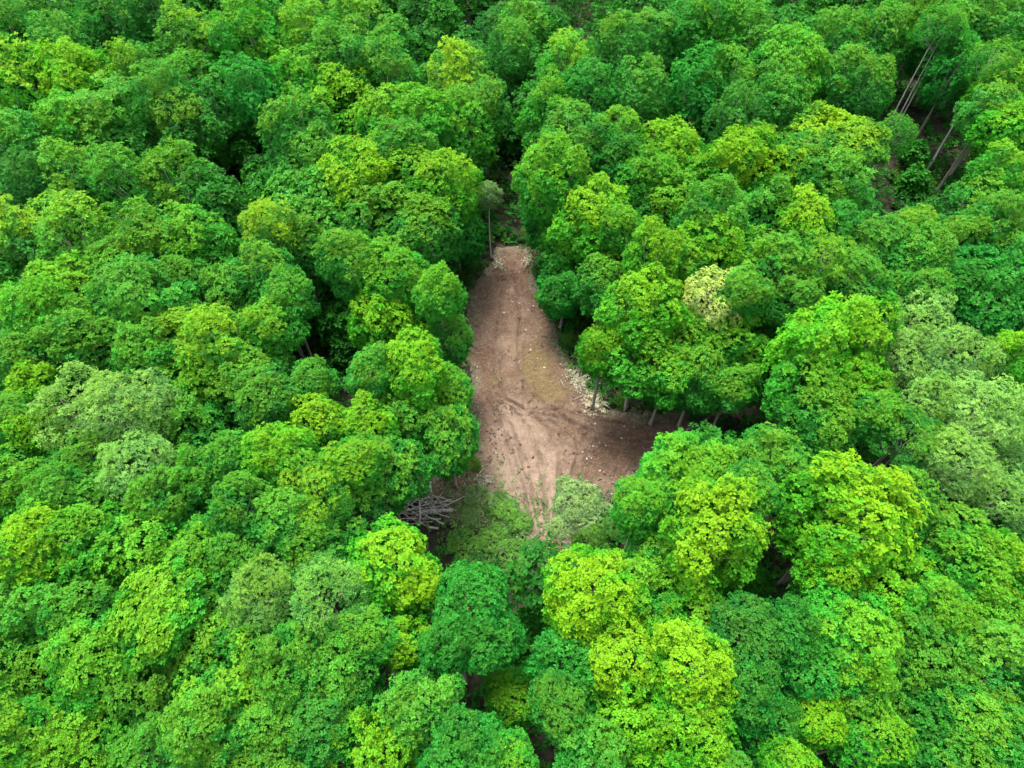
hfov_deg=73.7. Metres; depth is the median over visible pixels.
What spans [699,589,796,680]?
broadleaf tree
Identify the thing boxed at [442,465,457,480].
shrub
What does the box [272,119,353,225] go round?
broadleaf tree
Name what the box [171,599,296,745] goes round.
broadleaf tree
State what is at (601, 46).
tall tree
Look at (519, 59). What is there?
tall tree
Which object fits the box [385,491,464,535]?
brush heap
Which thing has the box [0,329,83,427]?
broadleaf tree
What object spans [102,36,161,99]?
tall tree
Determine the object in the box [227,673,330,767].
broadleaf tree
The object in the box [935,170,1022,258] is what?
tall tree
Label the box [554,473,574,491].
shrub
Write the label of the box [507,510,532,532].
shrub
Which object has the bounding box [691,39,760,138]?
tall tree
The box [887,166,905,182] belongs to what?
shrub
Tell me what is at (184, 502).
broadleaf tree
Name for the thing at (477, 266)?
shrub
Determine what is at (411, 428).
broadleaf tree
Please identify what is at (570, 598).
broadleaf tree
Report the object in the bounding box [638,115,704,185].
broadleaf tree
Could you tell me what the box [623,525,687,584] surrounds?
broadleaf tree
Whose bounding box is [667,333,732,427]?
broadleaf tree
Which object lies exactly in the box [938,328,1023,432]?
broadleaf tree
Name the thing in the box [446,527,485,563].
shrub
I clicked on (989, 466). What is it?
feathery tree
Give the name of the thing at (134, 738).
broadleaf tree
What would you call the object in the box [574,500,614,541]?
shrub
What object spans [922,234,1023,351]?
broadleaf tree
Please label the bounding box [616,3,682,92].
tall tree
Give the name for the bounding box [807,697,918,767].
broadleaf tree
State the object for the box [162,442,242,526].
broadleaf tree
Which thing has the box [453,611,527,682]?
broadleaf tree
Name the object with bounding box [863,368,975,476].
feathery tree
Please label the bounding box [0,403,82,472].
broadleaf tree
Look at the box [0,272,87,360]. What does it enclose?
broadleaf tree
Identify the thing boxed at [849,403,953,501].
feathery tree
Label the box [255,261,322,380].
broadleaf tree
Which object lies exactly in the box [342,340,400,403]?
broadleaf tree
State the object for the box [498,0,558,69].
tall tree
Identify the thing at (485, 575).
broadleaf tree
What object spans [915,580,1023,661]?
broadleaf tree
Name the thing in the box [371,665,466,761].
broadleaf tree
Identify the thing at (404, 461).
broadleaf tree
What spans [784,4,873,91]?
tall tree
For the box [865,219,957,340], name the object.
tall tree
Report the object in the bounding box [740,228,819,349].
tall tree
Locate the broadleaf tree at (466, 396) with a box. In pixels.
[423,360,474,425]
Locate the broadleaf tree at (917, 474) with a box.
[865,463,942,541]
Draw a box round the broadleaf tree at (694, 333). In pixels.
[651,306,717,389]
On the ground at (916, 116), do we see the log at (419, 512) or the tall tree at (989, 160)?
the tall tree at (989, 160)
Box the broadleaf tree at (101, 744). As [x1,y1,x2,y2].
[25,694,163,767]
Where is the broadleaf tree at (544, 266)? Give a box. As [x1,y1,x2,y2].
[535,237,595,302]
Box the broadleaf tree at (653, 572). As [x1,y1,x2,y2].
[598,553,687,652]
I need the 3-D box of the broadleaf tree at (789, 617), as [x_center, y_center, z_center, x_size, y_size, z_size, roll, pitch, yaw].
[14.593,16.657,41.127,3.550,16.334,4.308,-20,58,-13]
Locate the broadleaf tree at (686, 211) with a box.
[667,173,751,303]
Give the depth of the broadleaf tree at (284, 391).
45.28 m
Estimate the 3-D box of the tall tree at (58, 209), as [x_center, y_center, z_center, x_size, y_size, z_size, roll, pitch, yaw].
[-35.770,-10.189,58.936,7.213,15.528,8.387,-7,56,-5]
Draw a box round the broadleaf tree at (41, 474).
[14,460,143,560]
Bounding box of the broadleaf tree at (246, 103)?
[215,50,287,165]
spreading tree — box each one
[101,553,232,675]
[126,298,237,377]
[770,127,838,191]
[772,98,866,170]
[811,112,891,226]
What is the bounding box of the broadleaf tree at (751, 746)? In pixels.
[727,684,806,767]
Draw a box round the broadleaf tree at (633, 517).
[610,473,671,558]
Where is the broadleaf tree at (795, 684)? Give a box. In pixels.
[773,630,872,722]
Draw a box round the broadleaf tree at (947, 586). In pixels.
[897,571,984,649]
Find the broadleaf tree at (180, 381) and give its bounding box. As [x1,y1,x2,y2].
[158,329,246,428]
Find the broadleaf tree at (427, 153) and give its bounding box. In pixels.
[372,143,447,266]
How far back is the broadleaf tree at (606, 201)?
56.57 m
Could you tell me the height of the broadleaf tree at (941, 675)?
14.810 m
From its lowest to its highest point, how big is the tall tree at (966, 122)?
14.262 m
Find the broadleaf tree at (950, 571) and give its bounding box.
[916,522,1021,619]
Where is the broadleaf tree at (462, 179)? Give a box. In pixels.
[404,147,483,272]
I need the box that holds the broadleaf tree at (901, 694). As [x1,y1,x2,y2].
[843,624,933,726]
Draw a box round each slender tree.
[234,276,285,341]
[476,180,503,258]
[869,10,905,48]
[870,110,918,178]
[888,2,967,125]
[891,7,969,130]
[896,11,970,126]
[927,35,1023,169]
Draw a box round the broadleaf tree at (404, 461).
[338,428,436,524]
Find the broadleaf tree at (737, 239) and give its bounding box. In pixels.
[671,209,750,301]
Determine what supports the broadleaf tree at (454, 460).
on the ground at (916, 116)
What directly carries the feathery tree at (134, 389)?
on the ground at (916, 116)
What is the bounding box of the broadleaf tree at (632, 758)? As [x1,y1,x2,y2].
[619,736,698,767]
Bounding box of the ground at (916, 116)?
[0,0,1023,767]
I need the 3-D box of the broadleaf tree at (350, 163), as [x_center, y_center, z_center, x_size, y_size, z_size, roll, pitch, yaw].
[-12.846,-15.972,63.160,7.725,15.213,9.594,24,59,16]
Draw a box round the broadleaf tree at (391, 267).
[353,231,434,356]
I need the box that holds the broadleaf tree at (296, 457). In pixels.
[259,439,348,517]
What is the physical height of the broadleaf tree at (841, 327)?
17.449 m
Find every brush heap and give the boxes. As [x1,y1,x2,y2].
[356,499,418,525]
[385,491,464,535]
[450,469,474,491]
[472,465,495,495]
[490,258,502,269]
[521,258,535,267]
[560,364,600,392]
[575,388,611,415]
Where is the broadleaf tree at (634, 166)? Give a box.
[613,141,685,216]
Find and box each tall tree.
[0,0,51,84]
[0,0,93,96]
[0,32,91,161]
[0,104,62,192]
[0,144,74,240]
[0,192,91,279]
[16,130,128,244]
[19,8,105,86]
[27,87,146,172]
[31,188,135,314]
[37,69,193,203]
[73,0,157,70]
[81,141,181,228]
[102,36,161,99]
[125,57,198,173]
[127,0,191,56]
[129,380,242,479]
[131,136,241,259]
[143,83,231,162]
[145,0,228,106]
[147,199,248,309]
[149,43,250,146]
[174,302,269,424]
[226,238,304,358]
[237,195,303,303]
[255,210,337,304]
[256,85,341,220]
[260,46,328,133]
[277,0,343,71]
[286,43,353,118]
[307,19,380,123]
[352,23,425,108]
[423,35,500,146]
[423,82,500,170]
[457,73,512,178]
[458,39,504,104]
[473,0,529,64]
[486,13,537,111]
[493,64,532,117]
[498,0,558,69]
[515,74,588,157]
[533,26,596,110]
[538,94,612,187]
[557,53,619,184]
[579,8,654,102]
[583,104,644,169]
[589,129,657,206]
[605,51,675,130]
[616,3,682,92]
[653,0,716,76]
[663,40,730,141]
[666,0,751,80]
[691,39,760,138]
[702,75,769,150]
[711,0,791,85]
[722,117,777,178]
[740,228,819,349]
[781,152,836,249]
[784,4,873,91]
[793,141,877,269]
[803,244,897,363]
[811,41,879,120]
[811,195,868,269]
[826,207,922,322]
[839,0,914,85]
[840,51,897,121]
[858,264,924,334]
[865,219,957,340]
[870,0,943,87]
[877,203,940,262]
[882,264,957,355]
[907,0,992,106]
[907,208,996,310]
[910,30,990,142]
[932,79,1023,199]
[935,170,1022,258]
[940,0,1023,106]
[956,189,1023,257]
[961,137,1023,206]
[975,228,1023,305]
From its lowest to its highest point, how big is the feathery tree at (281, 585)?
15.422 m
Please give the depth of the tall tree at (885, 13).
73.25 m
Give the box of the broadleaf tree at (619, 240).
[595,202,645,313]
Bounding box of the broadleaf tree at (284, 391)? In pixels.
[231,360,305,451]
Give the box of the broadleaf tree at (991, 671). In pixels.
[891,615,1023,723]
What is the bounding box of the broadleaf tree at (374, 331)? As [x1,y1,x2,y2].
[345,283,430,363]
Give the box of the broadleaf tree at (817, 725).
[759,680,851,753]
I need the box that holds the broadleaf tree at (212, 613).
[149,584,267,694]
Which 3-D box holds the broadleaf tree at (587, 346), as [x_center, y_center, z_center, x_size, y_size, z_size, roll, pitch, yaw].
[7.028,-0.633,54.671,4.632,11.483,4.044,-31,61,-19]
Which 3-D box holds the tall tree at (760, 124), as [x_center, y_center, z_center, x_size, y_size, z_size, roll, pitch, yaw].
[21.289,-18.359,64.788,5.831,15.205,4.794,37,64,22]
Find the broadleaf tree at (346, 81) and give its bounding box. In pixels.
[287,60,379,170]
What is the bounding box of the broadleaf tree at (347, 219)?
[337,174,429,275]
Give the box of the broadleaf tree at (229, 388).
[194,341,296,425]
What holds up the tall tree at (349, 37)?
on the ground at (916, 116)
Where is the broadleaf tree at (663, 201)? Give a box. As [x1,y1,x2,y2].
[635,165,714,248]
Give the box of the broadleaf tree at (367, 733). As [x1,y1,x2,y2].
[317,695,425,767]
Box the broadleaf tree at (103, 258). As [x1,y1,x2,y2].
[73,234,158,304]
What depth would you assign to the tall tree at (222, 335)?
46.82 m
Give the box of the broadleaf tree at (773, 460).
[731,421,819,527]
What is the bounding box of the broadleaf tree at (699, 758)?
[634,677,741,767]
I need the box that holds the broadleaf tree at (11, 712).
[0,689,96,767]
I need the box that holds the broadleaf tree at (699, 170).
[675,144,746,207]
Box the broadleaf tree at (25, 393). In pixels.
[1,356,102,450]
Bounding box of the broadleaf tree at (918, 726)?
[853,681,985,767]
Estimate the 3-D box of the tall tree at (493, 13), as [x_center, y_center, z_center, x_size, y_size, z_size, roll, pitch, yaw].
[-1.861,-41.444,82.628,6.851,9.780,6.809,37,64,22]
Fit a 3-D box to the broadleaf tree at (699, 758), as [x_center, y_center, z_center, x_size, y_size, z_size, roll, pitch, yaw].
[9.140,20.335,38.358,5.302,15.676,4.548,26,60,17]
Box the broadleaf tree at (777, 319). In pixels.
[755,273,827,379]
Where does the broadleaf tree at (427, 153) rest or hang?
on the ground at (916, 116)
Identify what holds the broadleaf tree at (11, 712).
on the ground at (916, 116)
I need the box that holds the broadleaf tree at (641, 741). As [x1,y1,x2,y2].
[580,669,691,767]
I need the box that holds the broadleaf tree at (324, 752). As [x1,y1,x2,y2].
[275,683,364,767]
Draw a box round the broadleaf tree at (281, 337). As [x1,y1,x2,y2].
[234,290,311,367]
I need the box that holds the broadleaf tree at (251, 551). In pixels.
[199,513,287,607]
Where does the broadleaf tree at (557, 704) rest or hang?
on the ground at (916, 116)
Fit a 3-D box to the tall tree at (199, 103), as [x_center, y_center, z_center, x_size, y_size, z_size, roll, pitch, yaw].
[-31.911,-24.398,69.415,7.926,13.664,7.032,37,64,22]
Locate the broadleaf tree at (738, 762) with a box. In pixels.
[708,747,751,767]
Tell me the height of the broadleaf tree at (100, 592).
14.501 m
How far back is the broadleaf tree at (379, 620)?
35.74 m
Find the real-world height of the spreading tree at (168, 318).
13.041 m
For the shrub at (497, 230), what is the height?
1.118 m
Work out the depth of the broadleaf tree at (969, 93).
66.00 m
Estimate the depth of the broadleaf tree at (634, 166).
58.30 m
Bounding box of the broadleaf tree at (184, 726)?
[155,667,264,767]
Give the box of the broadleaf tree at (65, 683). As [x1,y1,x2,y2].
[36,611,170,726]
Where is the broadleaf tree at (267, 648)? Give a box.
[242,608,344,722]
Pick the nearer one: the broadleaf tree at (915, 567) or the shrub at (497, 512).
the broadleaf tree at (915, 567)
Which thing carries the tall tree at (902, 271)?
on the ground at (916, 116)
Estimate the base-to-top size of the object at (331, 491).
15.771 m
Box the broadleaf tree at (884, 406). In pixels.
[820,388,905,480]
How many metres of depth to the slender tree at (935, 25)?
69.19 m
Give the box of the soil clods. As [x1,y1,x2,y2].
[431,252,691,564]
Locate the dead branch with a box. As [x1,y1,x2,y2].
[496,548,509,560]
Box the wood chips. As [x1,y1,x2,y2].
[409,247,721,545]
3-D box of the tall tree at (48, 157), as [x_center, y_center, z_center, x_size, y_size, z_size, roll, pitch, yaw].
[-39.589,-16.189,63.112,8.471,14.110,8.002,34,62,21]
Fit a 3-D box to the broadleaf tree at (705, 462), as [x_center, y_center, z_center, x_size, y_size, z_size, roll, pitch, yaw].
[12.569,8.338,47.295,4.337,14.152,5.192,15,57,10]
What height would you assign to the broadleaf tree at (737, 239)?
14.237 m
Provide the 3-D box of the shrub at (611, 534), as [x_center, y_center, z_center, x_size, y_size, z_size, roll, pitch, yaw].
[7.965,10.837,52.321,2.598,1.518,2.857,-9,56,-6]
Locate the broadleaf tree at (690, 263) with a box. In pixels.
[656,232,714,282]
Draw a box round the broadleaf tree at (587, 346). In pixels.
[574,323,630,409]
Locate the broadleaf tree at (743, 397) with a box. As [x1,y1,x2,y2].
[697,362,762,439]
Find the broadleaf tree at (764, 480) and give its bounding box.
[701,455,780,560]
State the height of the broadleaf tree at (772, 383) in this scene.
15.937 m
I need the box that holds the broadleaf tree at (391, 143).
[370,115,444,191]
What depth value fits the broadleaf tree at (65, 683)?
35.02 m
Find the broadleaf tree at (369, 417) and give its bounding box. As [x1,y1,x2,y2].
[333,389,402,471]
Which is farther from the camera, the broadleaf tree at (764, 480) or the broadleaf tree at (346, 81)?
the broadleaf tree at (346, 81)
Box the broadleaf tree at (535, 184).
[510,125,596,226]
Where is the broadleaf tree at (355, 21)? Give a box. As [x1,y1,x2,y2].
[316,0,420,93]
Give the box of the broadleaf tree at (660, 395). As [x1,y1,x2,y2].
[631,344,701,425]
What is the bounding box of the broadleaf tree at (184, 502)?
[122,464,207,539]
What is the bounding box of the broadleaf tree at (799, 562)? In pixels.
[780,538,878,618]
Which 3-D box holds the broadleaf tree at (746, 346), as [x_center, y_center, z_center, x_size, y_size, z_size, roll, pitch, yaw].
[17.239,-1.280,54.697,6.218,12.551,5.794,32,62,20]
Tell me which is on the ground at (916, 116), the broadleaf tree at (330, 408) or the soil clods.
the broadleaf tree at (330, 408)
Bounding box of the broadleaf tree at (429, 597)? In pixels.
[398,559,456,625]
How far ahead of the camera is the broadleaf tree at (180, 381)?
47.34 m
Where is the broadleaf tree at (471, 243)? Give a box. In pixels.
[425,198,487,276]
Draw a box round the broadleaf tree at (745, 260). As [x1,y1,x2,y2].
[712,223,779,324]
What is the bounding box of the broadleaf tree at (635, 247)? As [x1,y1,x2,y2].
[620,214,688,310]
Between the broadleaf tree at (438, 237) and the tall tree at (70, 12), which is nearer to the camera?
the broadleaf tree at (438, 237)
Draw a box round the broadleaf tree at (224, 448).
[203,427,263,496]
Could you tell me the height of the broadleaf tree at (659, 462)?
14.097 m
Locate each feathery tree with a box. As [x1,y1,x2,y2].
[25,360,154,472]
[46,423,135,488]
[75,367,203,488]
[93,428,204,537]
[216,550,307,642]
[288,550,371,645]
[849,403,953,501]
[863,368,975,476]
[868,322,950,397]
[881,285,957,360]
[882,422,1004,525]
[894,322,1008,429]
[905,369,1023,486]
[921,464,1023,555]
[944,411,1023,499]
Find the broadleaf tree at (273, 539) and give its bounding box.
[246,484,328,580]
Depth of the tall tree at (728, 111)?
61.91 m
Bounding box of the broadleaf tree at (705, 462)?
[674,436,737,507]
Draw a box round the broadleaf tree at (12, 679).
[0,618,117,731]
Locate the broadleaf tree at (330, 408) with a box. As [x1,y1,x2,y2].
[286,389,361,462]
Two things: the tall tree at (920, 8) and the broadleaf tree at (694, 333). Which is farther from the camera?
the tall tree at (920, 8)
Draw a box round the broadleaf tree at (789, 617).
[749,594,829,676]
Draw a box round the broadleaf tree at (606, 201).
[546,171,641,266]
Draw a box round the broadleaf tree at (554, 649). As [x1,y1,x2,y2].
[522,609,622,704]
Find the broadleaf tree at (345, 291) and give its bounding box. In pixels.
[310,223,385,303]
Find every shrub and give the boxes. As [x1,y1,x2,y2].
[306,336,328,353]
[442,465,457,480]
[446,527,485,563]
[452,271,476,290]
[457,256,485,272]
[459,505,480,525]
[463,456,481,473]
[463,484,497,517]
[467,554,499,590]
[478,522,510,556]
[483,490,522,525]
[488,224,505,237]
[492,537,531,571]
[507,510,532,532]
[517,229,526,243]
[530,261,551,278]
[543,512,577,538]
[548,478,602,523]
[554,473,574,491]
[558,330,580,353]
[566,309,592,332]
[570,522,614,558]
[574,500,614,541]
[597,511,626,543]
[608,392,631,409]
[643,397,668,414]
[674,394,709,423]
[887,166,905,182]
[925,177,935,191]
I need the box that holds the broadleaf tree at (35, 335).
[14,324,89,405]
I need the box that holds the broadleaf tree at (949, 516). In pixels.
[904,492,990,573]
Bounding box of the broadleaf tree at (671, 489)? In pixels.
[641,479,710,555]
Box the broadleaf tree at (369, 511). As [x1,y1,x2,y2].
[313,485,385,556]
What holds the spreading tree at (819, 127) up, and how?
on the ground at (916, 116)
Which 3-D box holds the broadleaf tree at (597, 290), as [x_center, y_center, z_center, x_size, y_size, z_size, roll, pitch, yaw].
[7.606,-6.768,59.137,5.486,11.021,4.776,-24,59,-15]
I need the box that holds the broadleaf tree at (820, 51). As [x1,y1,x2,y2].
[747,19,830,115]
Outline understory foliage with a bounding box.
[0,0,1023,767]
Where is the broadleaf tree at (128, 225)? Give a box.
[98,195,217,306]
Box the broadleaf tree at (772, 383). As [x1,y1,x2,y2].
[760,346,853,442]
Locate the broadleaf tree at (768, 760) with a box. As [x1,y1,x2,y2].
[755,734,825,767]
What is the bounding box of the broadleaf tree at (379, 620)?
[335,602,401,679]
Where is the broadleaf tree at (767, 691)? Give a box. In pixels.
[714,647,784,741]
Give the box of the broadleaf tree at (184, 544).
[146,514,250,613]
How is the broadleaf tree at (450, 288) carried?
on the ground at (916, 116)
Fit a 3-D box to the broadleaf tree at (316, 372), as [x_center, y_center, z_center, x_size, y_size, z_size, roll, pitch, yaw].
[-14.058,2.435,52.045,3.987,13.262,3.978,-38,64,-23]
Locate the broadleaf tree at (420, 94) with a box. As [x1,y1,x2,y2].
[375,81,460,163]
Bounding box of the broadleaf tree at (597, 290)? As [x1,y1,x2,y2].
[570,249,629,330]
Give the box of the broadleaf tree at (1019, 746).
[942,707,1023,767]
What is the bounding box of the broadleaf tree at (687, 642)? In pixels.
[629,613,741,728]
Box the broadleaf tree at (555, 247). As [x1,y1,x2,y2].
[537,205,599,279]
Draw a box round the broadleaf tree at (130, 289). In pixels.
[79,252,203,346]
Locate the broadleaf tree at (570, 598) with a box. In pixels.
[540,542,651,656]
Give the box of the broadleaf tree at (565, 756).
[552,706,635,767]
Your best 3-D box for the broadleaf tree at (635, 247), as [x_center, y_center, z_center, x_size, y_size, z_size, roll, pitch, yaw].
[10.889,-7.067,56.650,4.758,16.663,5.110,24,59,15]
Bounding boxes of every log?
[405,504,446,511]
[410,517,440,519]
[418,497,420,525]
[418,508,452,514]
[423,514,444,524]
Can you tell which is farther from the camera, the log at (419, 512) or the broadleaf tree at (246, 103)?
the broadleaf tree at (246, 103)
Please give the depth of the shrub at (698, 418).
57.71 m
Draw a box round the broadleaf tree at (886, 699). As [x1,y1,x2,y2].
[803,649,895,744]
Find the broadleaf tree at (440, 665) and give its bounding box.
[417,607,490,685]
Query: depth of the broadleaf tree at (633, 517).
39.56 m
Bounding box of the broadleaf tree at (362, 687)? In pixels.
[290,613,387,727]
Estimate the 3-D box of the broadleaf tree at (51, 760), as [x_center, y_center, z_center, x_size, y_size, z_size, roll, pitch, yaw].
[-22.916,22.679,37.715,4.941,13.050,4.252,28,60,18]
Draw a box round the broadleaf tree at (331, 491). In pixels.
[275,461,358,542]
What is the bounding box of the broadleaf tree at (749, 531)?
[658,471,773,603]
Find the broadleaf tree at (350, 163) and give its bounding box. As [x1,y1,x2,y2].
[316,130,405,255]
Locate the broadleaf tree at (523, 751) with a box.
[473,725,539,767]
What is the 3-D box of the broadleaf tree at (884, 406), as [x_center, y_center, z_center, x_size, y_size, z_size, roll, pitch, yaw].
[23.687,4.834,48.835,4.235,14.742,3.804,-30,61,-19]
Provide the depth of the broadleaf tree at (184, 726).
32.85 m
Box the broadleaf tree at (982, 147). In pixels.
[961,97,1023,207]
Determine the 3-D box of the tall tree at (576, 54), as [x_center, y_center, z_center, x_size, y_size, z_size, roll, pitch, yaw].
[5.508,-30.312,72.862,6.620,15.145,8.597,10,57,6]
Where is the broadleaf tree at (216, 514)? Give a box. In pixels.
[198,469,294,574]
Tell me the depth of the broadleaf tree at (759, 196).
57.07 m
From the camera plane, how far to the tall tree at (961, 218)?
54.27 m
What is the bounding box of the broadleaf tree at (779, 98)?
[731,57,816,137]
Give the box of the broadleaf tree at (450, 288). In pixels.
[411,260,468,367]
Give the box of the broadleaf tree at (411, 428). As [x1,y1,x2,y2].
[362,381,442,474]
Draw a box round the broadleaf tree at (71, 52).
[32,35,136,138]
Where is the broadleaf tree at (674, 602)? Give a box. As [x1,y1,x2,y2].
[657,579,728,638]
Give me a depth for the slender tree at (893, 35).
75.35 m
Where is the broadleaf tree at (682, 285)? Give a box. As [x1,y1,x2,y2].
[642,270,697,316]
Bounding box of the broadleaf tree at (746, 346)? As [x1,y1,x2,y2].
[698,307,772,400]
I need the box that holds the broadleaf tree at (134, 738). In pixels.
[101,710,194,767]
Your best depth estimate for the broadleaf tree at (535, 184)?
57.42 m
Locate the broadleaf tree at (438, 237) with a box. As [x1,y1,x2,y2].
[388,190,463,265]
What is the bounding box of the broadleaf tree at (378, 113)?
[347,82,418,148]
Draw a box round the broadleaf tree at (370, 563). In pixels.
[343,512,441,624]
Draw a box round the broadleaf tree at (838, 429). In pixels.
[776,383,865,481]
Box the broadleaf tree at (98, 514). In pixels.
[29,500,142,589]
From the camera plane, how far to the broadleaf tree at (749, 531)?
37.53 m
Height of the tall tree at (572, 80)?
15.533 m
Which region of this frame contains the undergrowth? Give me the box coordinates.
[2,0,1023,767]
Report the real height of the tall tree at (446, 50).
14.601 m
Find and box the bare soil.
[406,246,738,566]
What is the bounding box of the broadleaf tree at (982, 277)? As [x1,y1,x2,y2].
[903,255,995,357]
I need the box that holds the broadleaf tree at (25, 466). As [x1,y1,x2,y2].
[0,437,84,537]
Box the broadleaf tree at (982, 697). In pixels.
[917,679,1023,767]
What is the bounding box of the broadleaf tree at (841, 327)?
[761,290,906,430]
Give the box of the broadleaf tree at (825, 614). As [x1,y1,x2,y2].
[786,581,907,700]
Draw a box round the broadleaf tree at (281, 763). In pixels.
[225,718,321,767]
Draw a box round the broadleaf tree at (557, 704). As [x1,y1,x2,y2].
[525,666,595,750]
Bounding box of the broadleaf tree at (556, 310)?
[533,268,589,327]
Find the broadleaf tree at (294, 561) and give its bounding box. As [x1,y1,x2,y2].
[273,514,357,600]
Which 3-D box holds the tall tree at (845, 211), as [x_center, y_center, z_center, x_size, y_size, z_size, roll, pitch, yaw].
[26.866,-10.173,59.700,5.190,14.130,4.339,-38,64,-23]
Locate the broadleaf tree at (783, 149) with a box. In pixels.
[751,139,809,253]
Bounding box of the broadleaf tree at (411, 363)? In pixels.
[376,324,448,422]
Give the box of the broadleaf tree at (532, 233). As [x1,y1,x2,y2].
[520,174,581,250]
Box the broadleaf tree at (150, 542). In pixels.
[88,497,206,598]
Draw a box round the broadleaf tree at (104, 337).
[35,292,137,394]
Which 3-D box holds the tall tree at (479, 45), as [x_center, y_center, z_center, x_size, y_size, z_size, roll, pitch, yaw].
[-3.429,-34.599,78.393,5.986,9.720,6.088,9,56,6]
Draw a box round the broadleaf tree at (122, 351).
[109,316,184,384]
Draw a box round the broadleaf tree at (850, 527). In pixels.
[768,448,933,585]
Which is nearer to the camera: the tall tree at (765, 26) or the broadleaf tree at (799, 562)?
the broadleaf tree at (799, 562)
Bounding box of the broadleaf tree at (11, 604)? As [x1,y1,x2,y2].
[0,567,109,665]
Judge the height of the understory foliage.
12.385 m
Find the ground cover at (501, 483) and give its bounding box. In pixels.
[386,239,667,592]
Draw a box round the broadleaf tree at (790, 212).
[775,182,837,270]
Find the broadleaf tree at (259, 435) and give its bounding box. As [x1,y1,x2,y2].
[234,420,319,483]
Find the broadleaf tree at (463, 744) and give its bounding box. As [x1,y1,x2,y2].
[415,702,517,767]
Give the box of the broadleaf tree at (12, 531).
[0,497,111,607]
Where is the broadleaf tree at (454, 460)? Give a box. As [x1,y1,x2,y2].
[412,399,481,487]
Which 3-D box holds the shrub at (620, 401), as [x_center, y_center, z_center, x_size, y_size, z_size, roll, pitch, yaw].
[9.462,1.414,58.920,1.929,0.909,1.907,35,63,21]
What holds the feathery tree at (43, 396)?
on the ground at (916, 116)
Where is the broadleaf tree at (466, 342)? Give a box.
[416,314,474,392]
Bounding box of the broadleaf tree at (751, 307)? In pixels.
[713,262,776,348]
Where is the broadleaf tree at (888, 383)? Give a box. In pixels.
[804,355,901,455]
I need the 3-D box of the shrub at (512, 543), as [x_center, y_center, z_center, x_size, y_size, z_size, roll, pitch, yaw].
[0.066,12.883,51.199,2.931,1.015,2.971,30,61,19]
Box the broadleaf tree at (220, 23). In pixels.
[205,0,304,88]
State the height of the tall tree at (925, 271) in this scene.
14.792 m
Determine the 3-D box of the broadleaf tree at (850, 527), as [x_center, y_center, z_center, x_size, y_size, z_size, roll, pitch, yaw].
[19.519,10.366,43.757,9.076,17.921,7.886,15,57,10]
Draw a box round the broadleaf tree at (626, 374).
[601,308,682,410]
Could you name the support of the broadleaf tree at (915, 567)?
on the ground at (916, 116)
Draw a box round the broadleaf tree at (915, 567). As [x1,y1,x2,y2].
[826,535,950,648]
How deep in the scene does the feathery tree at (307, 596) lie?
36.19 m
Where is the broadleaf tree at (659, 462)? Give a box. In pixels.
[631,430,744,528]
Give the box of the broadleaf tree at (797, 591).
[780,561,875,648]
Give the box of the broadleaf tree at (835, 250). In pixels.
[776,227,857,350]
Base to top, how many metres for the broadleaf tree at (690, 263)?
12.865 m
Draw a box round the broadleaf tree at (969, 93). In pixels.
[949,50,1023,177]
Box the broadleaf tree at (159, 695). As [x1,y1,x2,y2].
[90,634,210,747]
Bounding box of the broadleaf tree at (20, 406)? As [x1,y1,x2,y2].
[0,391,46,451]
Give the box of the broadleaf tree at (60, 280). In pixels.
[13,249,125,353]
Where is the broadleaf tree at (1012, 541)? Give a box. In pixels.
[966,525,1023,614]
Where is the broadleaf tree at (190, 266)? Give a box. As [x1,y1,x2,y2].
[145,252,218,306]
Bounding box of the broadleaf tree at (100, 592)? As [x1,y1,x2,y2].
[18,568,134,660]
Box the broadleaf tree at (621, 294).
[593,261,694,383]
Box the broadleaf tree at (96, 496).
[66,469,164,546]
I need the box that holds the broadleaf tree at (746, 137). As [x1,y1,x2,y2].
[694,120,781,216]
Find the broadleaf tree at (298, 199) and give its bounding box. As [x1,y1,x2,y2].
[261,161,388,276]
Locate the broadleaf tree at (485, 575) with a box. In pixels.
[431,559,515,649]
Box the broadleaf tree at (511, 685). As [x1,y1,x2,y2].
[482,664,541,732]
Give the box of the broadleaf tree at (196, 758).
[158,719,251,767]
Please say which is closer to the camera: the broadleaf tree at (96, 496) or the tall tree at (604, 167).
the broadleaf tree at (96, 496)
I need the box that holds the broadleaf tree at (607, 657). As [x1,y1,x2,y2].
[576,610,674,721]
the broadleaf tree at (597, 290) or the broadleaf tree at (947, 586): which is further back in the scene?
the broadleaf tree at (597, 290)
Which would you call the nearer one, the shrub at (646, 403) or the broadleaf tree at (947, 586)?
the broadleaf tree at (947, 586)
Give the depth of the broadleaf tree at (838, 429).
43.51 m
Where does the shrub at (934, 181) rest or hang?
on the ground at (916, 116)
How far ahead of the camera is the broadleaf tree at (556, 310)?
58.50 m
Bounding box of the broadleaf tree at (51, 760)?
[5,743,103,767]
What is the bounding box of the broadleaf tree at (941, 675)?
[882,604,988,719]
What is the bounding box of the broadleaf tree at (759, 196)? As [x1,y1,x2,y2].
[715,172,805,260]
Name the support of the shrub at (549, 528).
on the bare soil
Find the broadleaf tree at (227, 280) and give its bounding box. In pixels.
[198,258,267,329]
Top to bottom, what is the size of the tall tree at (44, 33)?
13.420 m
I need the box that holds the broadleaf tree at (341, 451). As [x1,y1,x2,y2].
[309,434,388,533]
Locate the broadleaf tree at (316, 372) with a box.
[288,353,342,426]
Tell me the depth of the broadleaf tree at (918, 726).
34.55 m
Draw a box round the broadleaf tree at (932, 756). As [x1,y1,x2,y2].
[916,724,1008,767]
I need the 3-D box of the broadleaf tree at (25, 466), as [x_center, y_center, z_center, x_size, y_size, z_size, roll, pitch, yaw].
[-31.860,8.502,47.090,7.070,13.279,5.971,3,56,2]
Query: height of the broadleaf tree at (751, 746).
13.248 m
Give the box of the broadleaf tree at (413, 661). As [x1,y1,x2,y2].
[379,612,444,680]

